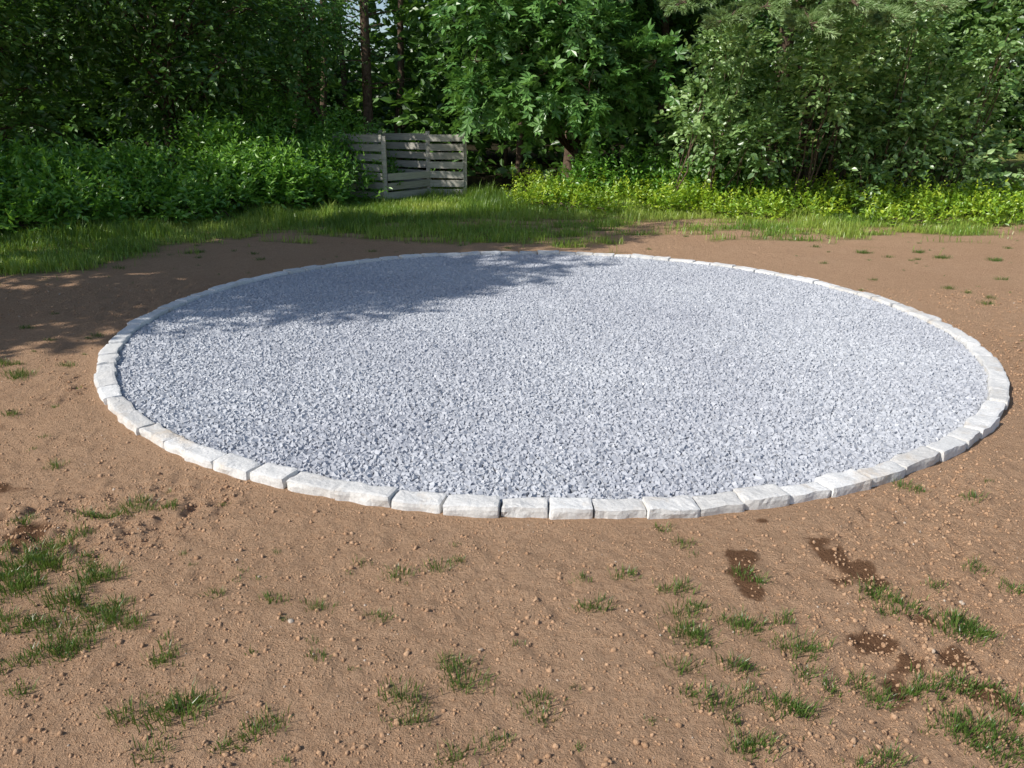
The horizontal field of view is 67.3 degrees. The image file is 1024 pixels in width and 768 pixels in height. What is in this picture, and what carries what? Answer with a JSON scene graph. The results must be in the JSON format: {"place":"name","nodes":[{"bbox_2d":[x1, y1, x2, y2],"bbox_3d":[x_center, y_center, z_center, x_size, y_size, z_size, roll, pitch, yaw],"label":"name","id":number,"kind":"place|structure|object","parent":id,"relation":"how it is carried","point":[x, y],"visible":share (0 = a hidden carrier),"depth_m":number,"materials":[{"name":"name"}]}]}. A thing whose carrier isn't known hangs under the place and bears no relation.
{"place":"outdoors","nodes":[
{"label":"outdoors","id":0,"kind":"place"},
{"bbox_2d":[0,124,1023,767],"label":"ground","id":1,"kind":"structure","parent":0,"point":[970,266],"depth_m":2.77,"materials":[{"name":"soil"}]},
{"bbox_2d":[0,0,133,184],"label":"deciduous tree","id":2,"kind":"object","parent":1,"relation":"on","point":[26,65],"visible":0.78,"depth_m":12.80,"materials":[{"name":"green plant"}]},
{"bbox_2d":[15,0,308,190],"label":"deciduous tree","id":3,"kind":"object","parent":1,"relation":"on","point":[166,45],"visible":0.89,"depth_m":13.54,"materials":[{"name":"green plant"}]},
{"bbox_2d":[0,107,409,235],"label":"bramble undergrowth","id":4,"kind":"object","parent":1,"relation":"on","point":[279,171],"visible":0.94,"depth_m":11.91,"materials":[{"name":"green plant"}]},
{"bbox_2d":[189,76,389,192],"bbox_3d":[-4.378,-4.866,15.322,3.844,2.314,2.929,0,19,0],"label":"bramble bush","id":5,"kind":"object","parent":1,"relation":"on","point":[318,126],"visible":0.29,"depth_m":14.86,"materials":[{"name":"green plant"}]},
{"bbox_2d":[208,0,376,186],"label":"deciduous tree","id":6,"kind":"object","parent":1,"relation":"on","point":[303,15],"visible":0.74,"depth_m":15.53,"materials":[{"name":"green plant"}]},
{"bbox_2d":[305,0,438,132],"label":"pine tree","id":7,"kind":"object","parent":1,"relation":"on","point":[365,60],"visible":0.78,"depth_m":16.50,"materials":[{"name":"green plant"}]},
{"bbox_2d":[332,130,466,200],"bbox_3d":[-2.254,-4.323,15.285,2.357,1.338,1.472,9,21,23],"label":"wooden compost bin","id":8,"kind":"object","parent":1,"relation":"on","point":[410,178],"visible":0.59,"depth_m":15.35,"materials":[{"name":"grey wood"}]},
{"bbox_2d":[0,0,1023,181],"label":"woodland trees","id":9,"kind":"object","parent":1,"relation":"on","point":[412,112],"visible":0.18,"depth_m":20.35,"materials":[{"name":"green plant"}]},
{"bbox_2d":[0,282,1023,767],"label":"soil clods","id":10,"kind":"object","parent":1,"relation":"on","point":[548,702],"visible":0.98,"depth_m":2.58,"materials":[{"name":"brown soil"}]},
{"bbox_2d":[0,217,1023,767],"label":"grass tufts","id":11,"kind":"object","parent":1,"relation":"on","point":[42,557],"visible":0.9,"depth_m":2.46,"materials":[{"name":"green plant"}]},
{"bbox_2d":[115,254,988,512],"bbox_3d":[0.254,-0.513,6.283,6.380,0.069,6.380,0,19,0],"label":"gravel bed","id":12,"kind":"object","parent":1,"relation":"on","point":[506,376],"visible":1,"depth_m":4.91,"materials":[{"name":"grey gravel"}]},
{"bbox_2d":[94,250,1009,519],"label":"stone curb","id":13,"kind":"structure","parent":1,"relation":"on","point":[983,422],"depth_m":3.56,"materials":[{"name":"stone"}]},
{"bbox_2d":[415,0,711,182],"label":"maple tree","id":14,"kind":"object","parent":1,"relation":"on","point":[601,79],"visible":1,"depth_m":13.93,"materials":[{"name":"green plant"}]},
{"bbox_2d":[545,136,794,205],"bbox_3d":[2.938,-4.020,14.576,4.730,1.293,2.295,0,19,0],"label":"bramble bush","id":15,"kind":"object","parent":1,"relation":"on","point":[586,164],"visible":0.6,"depth_m":14.28,"materials":[{"name":"green plant"}]},
{"bbox_2d":[500,159,1023,226],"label":"weed patch","id":16,"kind":"object","parent":1,"relation":"on","point":[687,196],"visible":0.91,"depth_m":13.17,"materials":[{"name":"green plant"}]},
{"bbox_2d":[619,0,969,188],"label":"white pine tree","id":17,"kind":"object","parent":1,"relation":"on","point":[875,11],"visible":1,"depth_m":10.98,"materials":[{"name":"green plant"}]},
{"bbox_2d":[646,0,1023,213],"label":"honeysuckle shrub","id":18,"kind":"object","parent":1,"relation":"on","point":[868,118],"visible":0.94,"depth_m":13.15,"materials":[{"name":"green plant"}]},
{"bbox_2d":[704,0,973,187],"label":"deciduous tree","id":19,"kind":"object","parent":1,"relation":"on","point":[771,43],"visible":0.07,"depth_m":15.87,"materials":[{"name":"green plant"}]},
{"bbox_2d":[957,0,1023,7],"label":"deciduous tree","id":20,"kind":"object","parent":1,"relation":"on","point":[990,2],"visible":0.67,"depth_m":14.79,"materials":[{"name":"green plant"}]},
{"bbox_2d":[0,178,1023,278],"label":"lawn grass","id":21,"kind":"structure","parent":0,"point":[357,217],"depth_m":11.38,"materials":[{"name":"green plant"}]},
{"bbox_2d":[67,0,1022,121],"label":"sky","id":22,"kind":"structure","parent":0,"point":[381,6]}
]}

